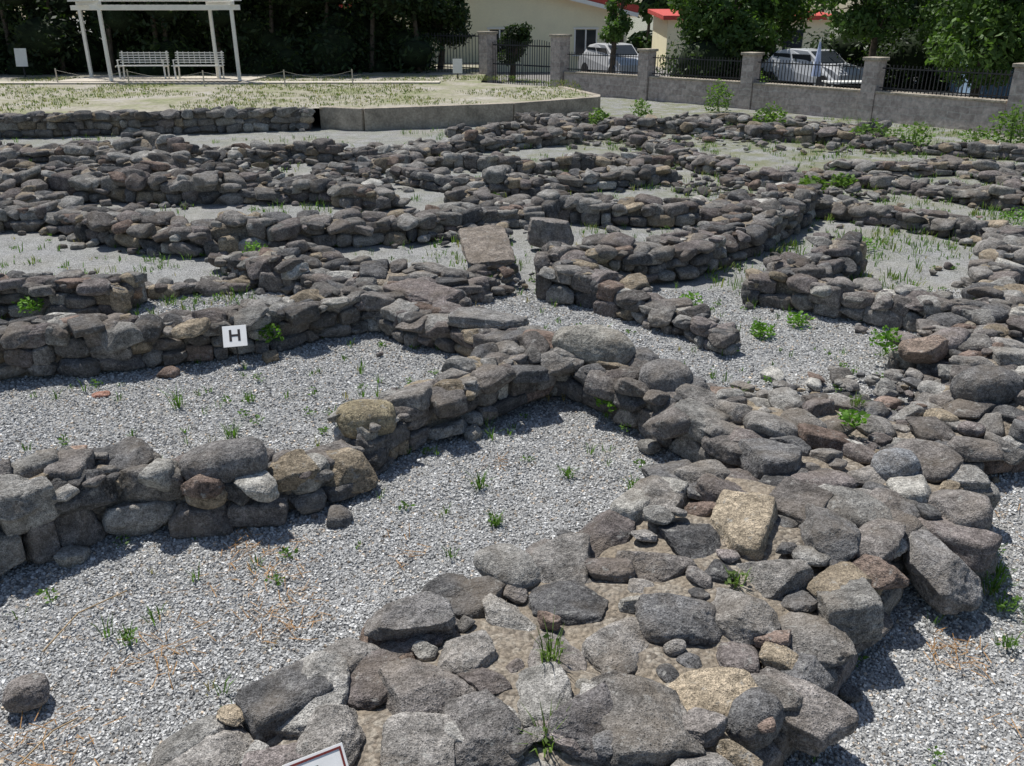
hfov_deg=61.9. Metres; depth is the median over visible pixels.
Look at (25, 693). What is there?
boulder
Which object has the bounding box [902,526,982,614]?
boulder
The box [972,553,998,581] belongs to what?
boulder
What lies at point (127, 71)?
rope barrier
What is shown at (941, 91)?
iron railing
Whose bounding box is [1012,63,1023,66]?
cap
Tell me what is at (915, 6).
tree
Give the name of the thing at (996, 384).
boulder
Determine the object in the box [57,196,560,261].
stone wall ruin
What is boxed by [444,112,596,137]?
stone wall ruin
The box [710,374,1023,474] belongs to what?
stone wall ruin
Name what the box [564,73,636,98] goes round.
stone boundary wall
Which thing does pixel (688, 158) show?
stone wall ruin
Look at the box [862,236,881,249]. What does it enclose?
weed plant
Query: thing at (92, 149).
stone wall ruin
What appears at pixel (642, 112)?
weed plant
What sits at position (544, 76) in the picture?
road
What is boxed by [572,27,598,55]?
window
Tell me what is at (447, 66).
iron railing
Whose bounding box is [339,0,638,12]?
tiled roof
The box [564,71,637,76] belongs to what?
coping
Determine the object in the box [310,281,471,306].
stone wall ruin
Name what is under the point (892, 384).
rubble heap
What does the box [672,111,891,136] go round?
stone wall ruin
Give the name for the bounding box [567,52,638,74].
iron railing
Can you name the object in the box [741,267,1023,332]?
stone wall ruin
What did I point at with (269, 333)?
weed plant
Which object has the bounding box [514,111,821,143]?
stone wall ruin
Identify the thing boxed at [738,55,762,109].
stone pillar
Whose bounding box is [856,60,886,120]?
stone pillar
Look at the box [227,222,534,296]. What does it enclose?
rubble heap
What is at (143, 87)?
terrace grass
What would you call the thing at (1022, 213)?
weed plant
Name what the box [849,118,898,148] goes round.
weed plant
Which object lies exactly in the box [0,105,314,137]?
terrace retaining wall
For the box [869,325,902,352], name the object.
weed plant
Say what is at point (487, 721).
stone slab
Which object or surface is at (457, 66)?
information sign
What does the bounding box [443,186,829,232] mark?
stone wall ruin
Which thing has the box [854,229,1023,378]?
stone wall ruin
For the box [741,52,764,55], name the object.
cap
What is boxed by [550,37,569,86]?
stone pillar
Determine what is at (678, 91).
stone boundary wall
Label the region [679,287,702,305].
weed plant
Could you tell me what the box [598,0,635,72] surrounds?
tree
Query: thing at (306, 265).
stone wall ruin
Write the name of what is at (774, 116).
weed plant
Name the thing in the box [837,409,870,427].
weed plant
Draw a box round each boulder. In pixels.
[1,673,49,712]
[178,437,267,483]
[336,399,396,438]
[527,217,573,247]
[552,324,635,364]
[638,359,692,390]
[870,448,920,479]
[898,334,948,363]
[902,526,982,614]
[950,364,1023,404]
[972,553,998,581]
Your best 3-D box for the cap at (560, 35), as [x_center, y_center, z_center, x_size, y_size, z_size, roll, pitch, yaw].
[1.770,-12.671,31.106,0.600,0.080,0.600,-19,30,-37]
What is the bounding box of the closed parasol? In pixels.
[811,39,821,85]
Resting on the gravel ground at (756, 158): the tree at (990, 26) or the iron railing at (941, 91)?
the tree at (990, 26)
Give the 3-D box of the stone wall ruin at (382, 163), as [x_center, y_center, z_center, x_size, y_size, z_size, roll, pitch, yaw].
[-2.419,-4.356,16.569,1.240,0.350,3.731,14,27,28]
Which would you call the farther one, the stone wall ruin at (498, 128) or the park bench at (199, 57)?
the park bench at (199, 57)
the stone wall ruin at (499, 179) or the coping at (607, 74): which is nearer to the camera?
the stone wall ruin at (499, 179)
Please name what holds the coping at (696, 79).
on the stone boundary wall at (678, 91)
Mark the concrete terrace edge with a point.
(384, 118)
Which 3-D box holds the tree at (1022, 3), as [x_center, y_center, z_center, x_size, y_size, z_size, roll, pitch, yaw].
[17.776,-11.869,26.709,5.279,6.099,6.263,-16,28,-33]
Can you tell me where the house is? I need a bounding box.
[394,0,627,71]
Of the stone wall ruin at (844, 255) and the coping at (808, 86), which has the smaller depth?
the stone wall ruin at (844, 255)
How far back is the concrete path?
29.62 m
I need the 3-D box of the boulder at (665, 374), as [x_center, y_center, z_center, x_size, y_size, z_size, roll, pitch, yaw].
[1.099,-0.030,6.092,0.392,0.264,0.368,0,23,0]
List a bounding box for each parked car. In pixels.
[579,43,637,73]
[761,48,863,88]
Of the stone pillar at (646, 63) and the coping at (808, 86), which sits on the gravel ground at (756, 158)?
the stone pillar at (646, 63)
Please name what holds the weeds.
on the gravel ground at (756, 158)
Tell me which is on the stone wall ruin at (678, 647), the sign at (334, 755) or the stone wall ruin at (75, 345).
the sign at (334, 755)
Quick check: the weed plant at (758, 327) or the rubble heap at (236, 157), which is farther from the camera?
the rubble heap at (236, 157)
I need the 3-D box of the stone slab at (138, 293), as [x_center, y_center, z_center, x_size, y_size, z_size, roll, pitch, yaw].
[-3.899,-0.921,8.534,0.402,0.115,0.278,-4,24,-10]
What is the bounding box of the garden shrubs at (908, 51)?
[656,19,948,90]
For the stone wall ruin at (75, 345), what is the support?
on the gravel ground at (756, 158)
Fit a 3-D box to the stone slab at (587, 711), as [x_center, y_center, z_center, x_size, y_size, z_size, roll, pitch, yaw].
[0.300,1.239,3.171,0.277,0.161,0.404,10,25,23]
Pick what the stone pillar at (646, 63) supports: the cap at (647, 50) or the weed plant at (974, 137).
the cap at (647, 50)
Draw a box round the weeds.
[0,205,1023,765]
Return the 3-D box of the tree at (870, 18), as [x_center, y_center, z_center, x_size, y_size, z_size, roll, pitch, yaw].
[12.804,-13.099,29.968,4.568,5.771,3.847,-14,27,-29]
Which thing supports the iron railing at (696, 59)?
on the coping at (696, 79)
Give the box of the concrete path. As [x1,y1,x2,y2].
[0,76,439,84]
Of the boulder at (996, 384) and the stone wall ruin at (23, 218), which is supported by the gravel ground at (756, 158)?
the stone wall ruin at (23, 218)
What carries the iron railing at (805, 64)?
on the coping at (808, 86)
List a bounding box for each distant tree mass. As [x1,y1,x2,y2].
[4,1,345,33]
[626,0,963,53]
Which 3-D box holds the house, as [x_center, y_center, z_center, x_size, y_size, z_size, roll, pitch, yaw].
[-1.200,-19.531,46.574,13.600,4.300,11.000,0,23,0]
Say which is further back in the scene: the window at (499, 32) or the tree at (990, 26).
the window at (499, 32)
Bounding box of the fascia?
[571,0,638,16]
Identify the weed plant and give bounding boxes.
[12,296,43,312]
[242,240,267,252]
[256,323,283,342]
[588,107,610,124]
[593,397,616,411]
[629,98,652,116]
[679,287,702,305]
[702,78,734,111]
[750,320,775,340]
[752,101,787,127]
[785,310,814,328]
[798,173,831,193]
[830,172,858,188]
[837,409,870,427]
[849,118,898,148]
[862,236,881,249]
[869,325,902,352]
[897,119,936,146]
[958,125,995,141]
[984,100,1023,143]
[999,206,1023,223]
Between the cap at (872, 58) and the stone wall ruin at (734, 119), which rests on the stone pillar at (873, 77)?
the cap at (872, 58)
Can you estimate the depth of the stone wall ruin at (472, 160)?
15.98 m
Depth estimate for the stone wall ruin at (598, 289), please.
8.16 m
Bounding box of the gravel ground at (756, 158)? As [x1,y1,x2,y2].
[0,18,1023,765]
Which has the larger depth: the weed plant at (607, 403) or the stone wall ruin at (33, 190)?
the stone wall ruin at (33, 190)
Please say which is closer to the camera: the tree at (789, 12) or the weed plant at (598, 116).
the weed plant at (598, 116)
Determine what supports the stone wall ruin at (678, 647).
on the gravel ground at (756, 158)
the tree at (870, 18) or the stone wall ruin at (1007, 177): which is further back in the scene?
the tree at (870, 18)
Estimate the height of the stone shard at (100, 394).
0.024 m
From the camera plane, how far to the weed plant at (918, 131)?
18.11 m
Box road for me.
[498,66,1007,99]
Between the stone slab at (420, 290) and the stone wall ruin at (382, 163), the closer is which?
the stone slab at (420, 290)
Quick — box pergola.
[67,0,241,80]
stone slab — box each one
[133,286,142,298]
[364,591,455,641]
[383,278,462,303]
[442,689,520,765]
[447,307,529,328]
[458,225,515,269]
[546,681,613,765]
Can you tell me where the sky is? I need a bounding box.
[18,0,860,17]
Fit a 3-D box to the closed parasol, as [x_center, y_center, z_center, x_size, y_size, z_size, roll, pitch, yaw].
[9.600,-9.787,26.927,0.487,2.000,0.500,0,23,0]
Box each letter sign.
[222,325,247,363]
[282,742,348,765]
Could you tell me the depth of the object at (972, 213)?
12.03 m
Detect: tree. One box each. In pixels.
[405,0,474,68]
[498,21,534,80]
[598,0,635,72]
[667,0,780,61]
[736,0,830,54]
[818,0,933,56]
[849,0,948,83]
[910,0,1023,96]
[1003,0,1023,64]
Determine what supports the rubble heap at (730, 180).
on the gravel ground at (756, 158)
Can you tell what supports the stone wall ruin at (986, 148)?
on the gravel ground at (756, 158)
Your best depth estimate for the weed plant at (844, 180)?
14.39 m
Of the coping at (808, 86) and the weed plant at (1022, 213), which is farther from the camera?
the coping at (808, 86)
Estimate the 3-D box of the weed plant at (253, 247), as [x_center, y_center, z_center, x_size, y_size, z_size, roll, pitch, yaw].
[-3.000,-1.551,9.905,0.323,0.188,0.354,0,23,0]
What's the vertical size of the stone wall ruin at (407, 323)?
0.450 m
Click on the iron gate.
(519, 45)
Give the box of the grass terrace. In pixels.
[0,63,592,113]
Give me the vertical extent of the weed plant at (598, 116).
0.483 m
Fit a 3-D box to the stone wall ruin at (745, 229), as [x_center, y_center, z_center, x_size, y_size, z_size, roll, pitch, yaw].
[2.654,-1.964,10.803,1.784,0.618,6.111,21,31,39]
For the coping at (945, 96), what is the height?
0.060 m
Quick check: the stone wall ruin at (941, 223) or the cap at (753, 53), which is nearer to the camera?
the stone wall ruin at (941, 223)
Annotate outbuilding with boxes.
[648,9,832,68]
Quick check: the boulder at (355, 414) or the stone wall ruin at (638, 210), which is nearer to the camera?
the boulder at (355, 414)
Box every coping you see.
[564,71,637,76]
[649,76,739,83]
[753,82,859,91]
[875,90,1007,102]
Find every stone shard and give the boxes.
[67,445,86,448]
[91,391,110,397]
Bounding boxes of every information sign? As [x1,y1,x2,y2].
[14,48,27,76]
[453,59,461,78]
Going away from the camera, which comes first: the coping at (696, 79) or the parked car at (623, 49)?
the coping at (696, 79)
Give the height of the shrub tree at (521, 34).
2.509 m
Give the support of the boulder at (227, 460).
on the stone wall ruin at (66, 507)
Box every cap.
[477,31,497,33]
[549,34,571,36]
[637,48,658,51]
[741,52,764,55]
[862,56,889,60]
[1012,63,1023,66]
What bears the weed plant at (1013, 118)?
on the gravel ground at (756, 158)
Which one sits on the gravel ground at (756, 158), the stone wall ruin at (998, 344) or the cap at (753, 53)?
the stone wall ruin at (998, 344)
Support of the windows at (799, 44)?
in the outbuilding
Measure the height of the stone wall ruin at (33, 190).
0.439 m
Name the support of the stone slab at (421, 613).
on the stone wall ruin at (678, 647)
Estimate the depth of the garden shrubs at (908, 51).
32.22 m
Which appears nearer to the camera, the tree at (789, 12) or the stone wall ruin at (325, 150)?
the stone wall ruin at (325, 150)
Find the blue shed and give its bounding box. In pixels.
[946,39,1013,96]
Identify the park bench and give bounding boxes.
[116,51,169,78]
[171,51,224,78]
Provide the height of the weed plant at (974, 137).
0.480 m
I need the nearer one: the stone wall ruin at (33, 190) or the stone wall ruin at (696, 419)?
the stone wall ruin at (696, 419)
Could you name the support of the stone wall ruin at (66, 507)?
on the gravel ground at (756, 158)
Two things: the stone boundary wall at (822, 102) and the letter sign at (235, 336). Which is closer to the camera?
the letter sign at (235, 336)
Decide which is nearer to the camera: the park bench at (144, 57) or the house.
the park bench at (144, 57)
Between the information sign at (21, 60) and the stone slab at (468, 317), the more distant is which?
the information sign at (21, 60)
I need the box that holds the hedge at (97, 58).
[0,2,439,72]
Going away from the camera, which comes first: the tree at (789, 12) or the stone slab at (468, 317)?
the stone slab at (468, 317)
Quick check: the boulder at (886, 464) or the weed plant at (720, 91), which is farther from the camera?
the weed plant at (720, 91)
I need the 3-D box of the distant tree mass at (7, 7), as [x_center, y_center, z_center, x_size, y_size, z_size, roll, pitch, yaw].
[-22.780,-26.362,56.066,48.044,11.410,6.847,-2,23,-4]
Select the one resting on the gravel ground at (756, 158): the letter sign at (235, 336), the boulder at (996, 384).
the letter sign at (235, 336)
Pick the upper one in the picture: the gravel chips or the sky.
the sky
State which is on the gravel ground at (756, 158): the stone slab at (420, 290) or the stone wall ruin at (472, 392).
the stone wall ruin at (472, 392)
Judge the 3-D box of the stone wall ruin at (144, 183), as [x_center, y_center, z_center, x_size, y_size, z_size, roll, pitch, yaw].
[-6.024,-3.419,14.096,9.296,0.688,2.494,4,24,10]
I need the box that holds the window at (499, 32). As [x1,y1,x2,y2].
[487,27,504,52]
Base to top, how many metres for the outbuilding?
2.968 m
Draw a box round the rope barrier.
[54,68,352,85]
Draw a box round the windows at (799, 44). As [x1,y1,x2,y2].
[687,30,802,49]
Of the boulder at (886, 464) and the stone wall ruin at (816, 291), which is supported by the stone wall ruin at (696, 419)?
the boulder at (886, 464)
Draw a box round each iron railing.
[415,33,478,72]
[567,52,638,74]
[652,55,741,80]
[756,59,863,88]
[879,65,1012,99]
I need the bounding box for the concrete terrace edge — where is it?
[319,86,600,130]
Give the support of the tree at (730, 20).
on the gravel ground at (756, 158)
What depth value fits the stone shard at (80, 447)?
5.75 m
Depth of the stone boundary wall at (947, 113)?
22.05 m
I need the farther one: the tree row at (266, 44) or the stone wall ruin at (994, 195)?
the tree row at (266, 44)
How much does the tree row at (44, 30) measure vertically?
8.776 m
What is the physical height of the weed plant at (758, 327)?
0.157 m
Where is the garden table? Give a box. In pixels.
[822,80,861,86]
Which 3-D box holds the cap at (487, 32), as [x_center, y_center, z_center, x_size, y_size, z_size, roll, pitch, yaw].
[-0.960,-13.792,33.573,0.600,0.080,0.600,-19,30,-37]
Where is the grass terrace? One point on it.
(442, 89)
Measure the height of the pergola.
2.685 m
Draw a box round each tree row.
[0,0,160,75]
[116,0,454,75]
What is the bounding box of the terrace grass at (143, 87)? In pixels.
[0,73,587,112]
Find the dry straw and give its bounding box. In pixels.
[0,451,1023,765]
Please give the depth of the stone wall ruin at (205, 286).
8.94 m
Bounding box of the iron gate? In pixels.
[493,39,550,85]
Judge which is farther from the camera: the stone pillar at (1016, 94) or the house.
the house
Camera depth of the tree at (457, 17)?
35.92 m
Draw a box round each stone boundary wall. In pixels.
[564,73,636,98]
[648,78,739,107]
[751,85,859,119]
[871,93,1006,133]
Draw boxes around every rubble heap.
[0,144,428,208]
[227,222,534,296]
[483,131,981,206]
[707,235,1023,483]
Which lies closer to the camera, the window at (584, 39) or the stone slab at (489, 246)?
the stone slab at (489, 246)
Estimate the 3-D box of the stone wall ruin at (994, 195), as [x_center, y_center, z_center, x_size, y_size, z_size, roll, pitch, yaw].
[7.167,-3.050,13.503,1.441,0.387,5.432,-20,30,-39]
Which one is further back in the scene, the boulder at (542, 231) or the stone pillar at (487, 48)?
the stone pillar at (487, 48)
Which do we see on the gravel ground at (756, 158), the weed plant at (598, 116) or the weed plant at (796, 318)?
the weed plant at (796, 318)
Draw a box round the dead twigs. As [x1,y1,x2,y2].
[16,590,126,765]
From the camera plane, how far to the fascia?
40.65 m
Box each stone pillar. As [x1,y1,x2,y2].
[479,34,496,82]
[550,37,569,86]
[636,51,656,99]
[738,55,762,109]
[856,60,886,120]
[1000,67,1023,136]
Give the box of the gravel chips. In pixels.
[0,288,1023,765]
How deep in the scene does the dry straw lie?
3.99 m
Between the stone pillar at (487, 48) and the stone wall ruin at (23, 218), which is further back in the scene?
the stone pillar at (487, 48)
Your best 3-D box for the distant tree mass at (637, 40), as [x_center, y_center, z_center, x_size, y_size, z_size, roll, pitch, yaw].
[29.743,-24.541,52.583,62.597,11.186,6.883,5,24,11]
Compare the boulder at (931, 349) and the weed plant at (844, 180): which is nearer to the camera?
the boulder at (931, 349)
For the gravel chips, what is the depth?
4.55 m
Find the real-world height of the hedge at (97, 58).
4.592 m
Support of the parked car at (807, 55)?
on the road
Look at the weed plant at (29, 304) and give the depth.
8.10 m
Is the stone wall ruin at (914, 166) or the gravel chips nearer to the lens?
the gravel chips
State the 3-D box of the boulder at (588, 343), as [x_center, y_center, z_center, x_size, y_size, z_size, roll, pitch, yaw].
[0.620,-0.291,6.522,0.659,0.295,0.358,11,26,23]
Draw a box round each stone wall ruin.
[0,139,117,162]
[0,155,410,211]
[0,179,72,202]
[0,195,115,241]
[0,269,147,318]
[0,285,405,379]
[0,436,393,575]
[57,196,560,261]
[96,130,288,175]
[104,459,923,765]
[145,271,258,298]
[208,240,495,302]
[285,125,589,163]
[310,141,450,176]
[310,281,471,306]
[327,331,575,458]
[351,298,555,355]
[385,158,682,197]
[413,147,673,173]
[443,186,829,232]
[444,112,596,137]
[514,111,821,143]
[534,182,823,287]
[535,259,740,354]
[551,347,1002,571]
[597,116,830,187]
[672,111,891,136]
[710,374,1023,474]
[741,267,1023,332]
[763,231,867,278]
[802,167,1023,216]
[815,194,1023,238]
[816,126,1023,161]
[824,157,1023,178]
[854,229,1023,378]
[917,315,1023,394]
[927,155,1023,190]
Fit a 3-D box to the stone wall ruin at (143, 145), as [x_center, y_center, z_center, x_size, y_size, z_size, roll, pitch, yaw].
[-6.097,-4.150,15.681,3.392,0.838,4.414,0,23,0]
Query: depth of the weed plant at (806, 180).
12.99 m
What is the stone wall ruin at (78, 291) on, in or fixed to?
on the gravel ground at (756, 158)

